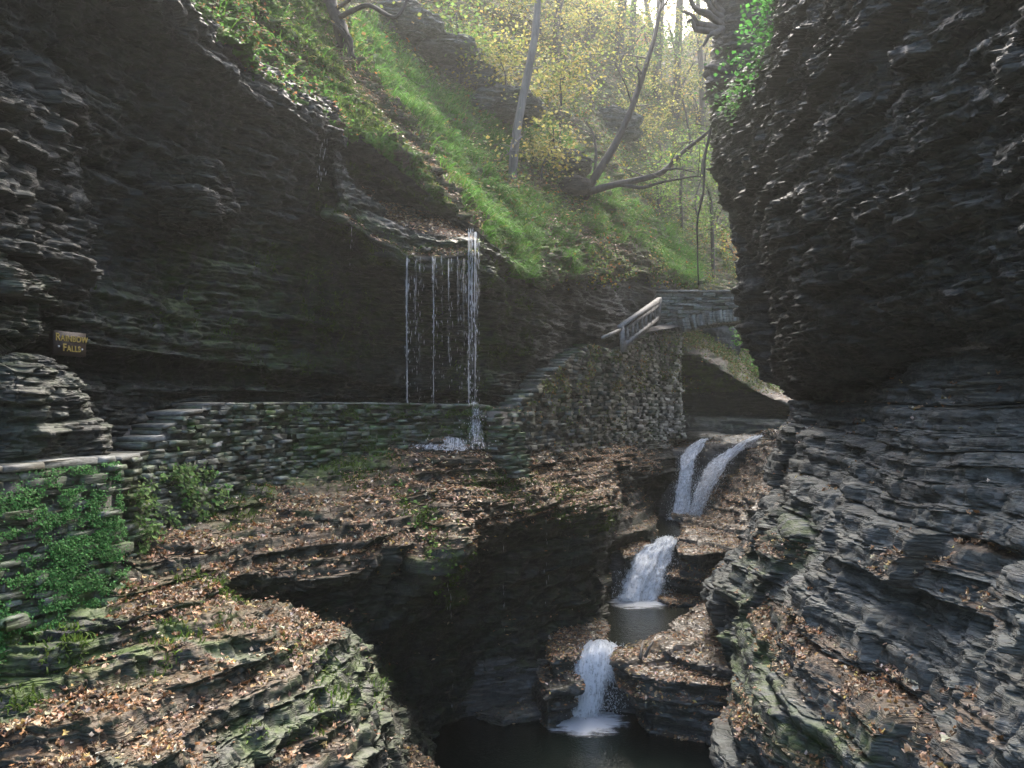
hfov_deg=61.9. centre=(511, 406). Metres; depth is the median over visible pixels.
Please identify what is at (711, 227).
sapling
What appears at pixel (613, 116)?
slope outcrop
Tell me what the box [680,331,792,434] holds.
gorge head
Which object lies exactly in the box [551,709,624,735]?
foam
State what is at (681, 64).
undergrowth
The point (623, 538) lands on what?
rock ledge
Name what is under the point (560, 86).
sapling
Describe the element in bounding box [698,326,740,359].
gorge wall
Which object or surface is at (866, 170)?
cliff
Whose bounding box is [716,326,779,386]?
leafy shrub
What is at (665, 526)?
pool
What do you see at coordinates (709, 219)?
sapling
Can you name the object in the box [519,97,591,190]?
sapling
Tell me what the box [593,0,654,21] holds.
forest tree
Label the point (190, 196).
rock outcrop
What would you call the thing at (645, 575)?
waterfall
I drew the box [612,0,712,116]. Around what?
forest tree
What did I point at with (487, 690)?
stream bed
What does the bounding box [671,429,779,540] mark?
ledges
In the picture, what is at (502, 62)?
sapling
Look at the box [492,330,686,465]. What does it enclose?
retaining wall
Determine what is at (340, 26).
dark tree
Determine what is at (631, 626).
pool
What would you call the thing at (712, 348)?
ground cover
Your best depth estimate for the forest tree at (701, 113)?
53.86 m
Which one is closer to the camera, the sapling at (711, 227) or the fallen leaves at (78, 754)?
the fallen leaves at (78, 754)
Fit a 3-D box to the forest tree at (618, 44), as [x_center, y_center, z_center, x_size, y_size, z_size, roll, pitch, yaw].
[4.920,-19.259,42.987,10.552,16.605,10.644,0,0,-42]
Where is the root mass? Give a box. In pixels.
[682,0,726,75]
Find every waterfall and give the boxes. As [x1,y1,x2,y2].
[566,638,628,718]
[612,535,679,604]
[661,437,708,521]
[680,433,762,516]
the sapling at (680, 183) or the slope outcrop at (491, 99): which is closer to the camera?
the slope outcrop at (491, 99)
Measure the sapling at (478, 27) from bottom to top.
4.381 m
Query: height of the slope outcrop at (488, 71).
0.990 m
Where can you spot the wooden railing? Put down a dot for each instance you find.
(652, 310)
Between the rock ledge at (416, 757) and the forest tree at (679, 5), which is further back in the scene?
the forest tree at (679, 5)
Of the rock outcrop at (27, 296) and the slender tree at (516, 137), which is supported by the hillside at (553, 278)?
the slender tree at (516, 137)
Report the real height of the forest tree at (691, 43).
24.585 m
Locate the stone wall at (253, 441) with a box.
[107,402,492,557]
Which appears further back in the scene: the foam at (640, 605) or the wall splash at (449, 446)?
the foam at (640, 605)
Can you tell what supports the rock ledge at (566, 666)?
on the stream bed
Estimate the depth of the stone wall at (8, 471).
7.58 m
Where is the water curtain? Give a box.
[406,229,479,403]
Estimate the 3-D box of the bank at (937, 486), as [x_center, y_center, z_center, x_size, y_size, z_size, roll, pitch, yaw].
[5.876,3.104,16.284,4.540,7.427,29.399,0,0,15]
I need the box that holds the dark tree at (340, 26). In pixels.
[320,0,444,60]
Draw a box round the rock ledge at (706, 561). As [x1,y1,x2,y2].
[675,528,738,586]
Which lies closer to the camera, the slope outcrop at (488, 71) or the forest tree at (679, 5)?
the slope outcrop at (488, 71)
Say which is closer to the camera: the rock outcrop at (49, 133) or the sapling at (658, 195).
the rock outcrop at (49, 133)
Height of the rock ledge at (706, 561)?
1.004 m
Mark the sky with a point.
(669, 18)
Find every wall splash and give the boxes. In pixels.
[404,437,476,452]
[453,402,502,445]
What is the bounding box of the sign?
[49,330,87,356]
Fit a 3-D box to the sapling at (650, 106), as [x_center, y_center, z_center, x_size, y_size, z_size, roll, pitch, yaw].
[5.789,-12.411,39.066,5.591,7.712,5.148,0,0,0]
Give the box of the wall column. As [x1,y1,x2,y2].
[701,0,779,385]
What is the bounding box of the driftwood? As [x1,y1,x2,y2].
[639,641,653,659]
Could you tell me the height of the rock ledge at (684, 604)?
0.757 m
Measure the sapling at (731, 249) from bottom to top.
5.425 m
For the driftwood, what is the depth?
15.52 m
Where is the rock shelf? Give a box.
[320,133,491,261]
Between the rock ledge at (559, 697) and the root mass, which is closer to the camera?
the rock ledge at (559, 697)
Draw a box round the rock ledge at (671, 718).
[609,640,731,745]
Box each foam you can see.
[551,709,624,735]
[611,597,665,608]
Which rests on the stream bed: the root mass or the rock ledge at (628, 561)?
the rock ledge at (628, 561)
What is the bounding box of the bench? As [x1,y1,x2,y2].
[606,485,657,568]
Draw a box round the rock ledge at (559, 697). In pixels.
[532,663,584,728]
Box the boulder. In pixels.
[558,174,591,196]
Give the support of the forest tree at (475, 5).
on the hillside at (553, 278)
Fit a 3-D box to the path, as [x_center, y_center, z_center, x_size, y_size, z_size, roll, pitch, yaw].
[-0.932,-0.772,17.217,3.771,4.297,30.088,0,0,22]
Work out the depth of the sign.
9.47 m
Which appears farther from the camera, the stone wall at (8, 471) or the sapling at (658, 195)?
the sapling at (658, 195)
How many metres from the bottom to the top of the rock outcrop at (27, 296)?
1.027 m
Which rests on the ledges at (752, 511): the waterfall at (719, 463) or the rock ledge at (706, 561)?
the waterfall at (719, 463)
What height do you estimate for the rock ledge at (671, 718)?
1.375 m
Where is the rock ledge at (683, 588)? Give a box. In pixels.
[665,566,711,596]
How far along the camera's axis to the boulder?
25.97 m
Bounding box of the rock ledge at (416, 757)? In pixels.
[407,747,437,767]
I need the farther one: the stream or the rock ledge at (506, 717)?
the stream
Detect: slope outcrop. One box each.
[371,0,446,43]
[412,32,482,64]
[440,60,504,90]
[468,84,546,127]
[541,146,594,177]
[598,104,643,143]
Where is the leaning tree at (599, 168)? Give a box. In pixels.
[538,0,712,203]
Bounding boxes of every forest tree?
[442,0,528,53]
[468,0,614,54]
[501,0,650,100]
[552,0,656,78]
[573,0,708,82]
[590,0,706,52]
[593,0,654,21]
[593,0,695,98]
[612,0,707,124]
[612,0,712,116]
[635,0,712,142]
[652,3,711,88]
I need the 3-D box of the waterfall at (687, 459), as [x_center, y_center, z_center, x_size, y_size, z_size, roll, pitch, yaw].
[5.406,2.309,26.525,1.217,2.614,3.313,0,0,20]
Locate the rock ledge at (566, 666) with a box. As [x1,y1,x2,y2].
[542,621,610,677]
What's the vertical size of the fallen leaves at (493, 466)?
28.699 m
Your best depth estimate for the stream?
28.52 m
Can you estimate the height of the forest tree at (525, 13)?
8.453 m
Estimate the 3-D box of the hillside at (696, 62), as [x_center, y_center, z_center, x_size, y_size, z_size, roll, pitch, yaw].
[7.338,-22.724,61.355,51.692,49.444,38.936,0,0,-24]
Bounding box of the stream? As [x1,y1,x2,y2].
[670,435,731,438]
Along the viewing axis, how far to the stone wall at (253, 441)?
11.95 m
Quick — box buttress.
[477,409,534,477]
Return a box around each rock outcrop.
[0,40,103,316]
[0,252,64,354]
[0,352,113,487]
[134,155,242,237]
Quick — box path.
[116,323,680,450]
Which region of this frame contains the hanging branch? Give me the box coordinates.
[693,127,711,284]
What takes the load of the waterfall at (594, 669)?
on the pool at (474, 742)
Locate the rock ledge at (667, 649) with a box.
[644,602,732,680]
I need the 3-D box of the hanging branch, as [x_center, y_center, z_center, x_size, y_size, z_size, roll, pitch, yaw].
[4.324,-4.676,19.325,0.106,3.922,0.884,0,0,45]
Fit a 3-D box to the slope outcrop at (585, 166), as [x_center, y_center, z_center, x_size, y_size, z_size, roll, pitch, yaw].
[1.523,-7.740,27.168,2.141,0.959,2.085,0,0,0]
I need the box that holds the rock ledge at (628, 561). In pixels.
[619,540,651,568]
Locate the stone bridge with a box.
[650,290,740,332]
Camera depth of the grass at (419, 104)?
21.94 m
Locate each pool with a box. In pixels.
[432,710,714,767]
[575,594,694,648]
[639,516,742,538]
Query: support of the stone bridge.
on the cliff at (160, 82)
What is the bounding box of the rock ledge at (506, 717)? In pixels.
[475,699,541,725]
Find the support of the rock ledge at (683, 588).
on the bank at (937, 486)
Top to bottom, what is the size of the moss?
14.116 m
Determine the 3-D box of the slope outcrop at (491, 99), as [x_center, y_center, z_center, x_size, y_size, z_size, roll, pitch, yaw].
[-0.286,-9.042,25.895,2.740,1.109,1.854,0,0,0]
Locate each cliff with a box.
[0,0,681,450]
[705,0,1023,400]
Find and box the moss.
[0,0,772,744]
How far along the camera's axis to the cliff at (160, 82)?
13.40 m
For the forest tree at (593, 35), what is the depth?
39.96 m
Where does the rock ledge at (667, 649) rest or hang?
on the bank at (937, 486)
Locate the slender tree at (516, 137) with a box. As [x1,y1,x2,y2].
[474,0,550,179]
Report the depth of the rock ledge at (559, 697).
15.49 m
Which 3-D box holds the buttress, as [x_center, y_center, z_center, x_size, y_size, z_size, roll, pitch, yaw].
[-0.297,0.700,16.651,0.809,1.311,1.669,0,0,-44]
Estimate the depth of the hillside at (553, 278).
24.21 m
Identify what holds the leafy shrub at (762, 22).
on the cliff at (866, 170)
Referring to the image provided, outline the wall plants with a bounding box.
[0,330,687,674]
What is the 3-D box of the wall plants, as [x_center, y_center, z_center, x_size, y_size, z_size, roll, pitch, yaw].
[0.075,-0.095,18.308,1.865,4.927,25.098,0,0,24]
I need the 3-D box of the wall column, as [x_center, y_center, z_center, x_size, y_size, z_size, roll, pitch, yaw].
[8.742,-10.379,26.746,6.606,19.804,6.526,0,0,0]
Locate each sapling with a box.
[425,0,526,90]
[445,8,560,101]
[514,34,616,144]
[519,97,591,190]
[610,53,696,145]
[634,141,713,226]
[640,99,712,231]
[653,138,731,279]
[694,176,738,260]
[716,208,737,259]
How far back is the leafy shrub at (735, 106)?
15.33 m
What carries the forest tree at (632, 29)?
on the hillside at (553, 278)
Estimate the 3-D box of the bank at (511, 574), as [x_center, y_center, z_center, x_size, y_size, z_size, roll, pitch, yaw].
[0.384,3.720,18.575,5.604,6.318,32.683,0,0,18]
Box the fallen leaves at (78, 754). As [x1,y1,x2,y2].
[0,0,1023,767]
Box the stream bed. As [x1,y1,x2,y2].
[458,431,776,715]
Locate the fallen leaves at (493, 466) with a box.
[233,0,848,742]
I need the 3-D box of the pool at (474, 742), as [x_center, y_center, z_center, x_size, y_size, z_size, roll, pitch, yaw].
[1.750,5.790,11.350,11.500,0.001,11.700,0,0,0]
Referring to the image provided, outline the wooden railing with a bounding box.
[601,297,661,351]
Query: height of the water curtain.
3.339 m
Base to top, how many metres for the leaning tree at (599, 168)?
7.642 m
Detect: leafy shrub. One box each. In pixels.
[694,70,746,125]
[704,0,774,97]
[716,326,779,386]
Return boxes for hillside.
[191,0,737,291]
[590,1,751,357]
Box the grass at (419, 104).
[219,0,728,291]
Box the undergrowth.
[591,0,746,350]
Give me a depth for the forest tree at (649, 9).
57.74 m
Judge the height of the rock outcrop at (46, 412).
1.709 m
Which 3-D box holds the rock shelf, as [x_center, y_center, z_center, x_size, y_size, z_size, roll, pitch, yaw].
[-1.963,-3.868,15.958,3.152,2.491,2.987,0,0,0]
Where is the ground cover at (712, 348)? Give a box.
[190,0,782,601]
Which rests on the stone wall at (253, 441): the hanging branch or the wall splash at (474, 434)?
the wall splash at (474, 434)
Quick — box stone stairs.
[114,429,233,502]
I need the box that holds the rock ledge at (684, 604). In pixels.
[657,590,703,606]
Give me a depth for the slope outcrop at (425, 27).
23.73 m
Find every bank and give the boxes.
[0,438,684,767]
[699,349,1023,767]
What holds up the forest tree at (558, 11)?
on the hillside at (553, 278)
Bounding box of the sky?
[611,0,707,46]
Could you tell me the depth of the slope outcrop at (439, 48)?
24.54 m
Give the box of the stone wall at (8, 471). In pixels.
[0,455,134,675]
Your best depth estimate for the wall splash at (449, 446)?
15.48 m

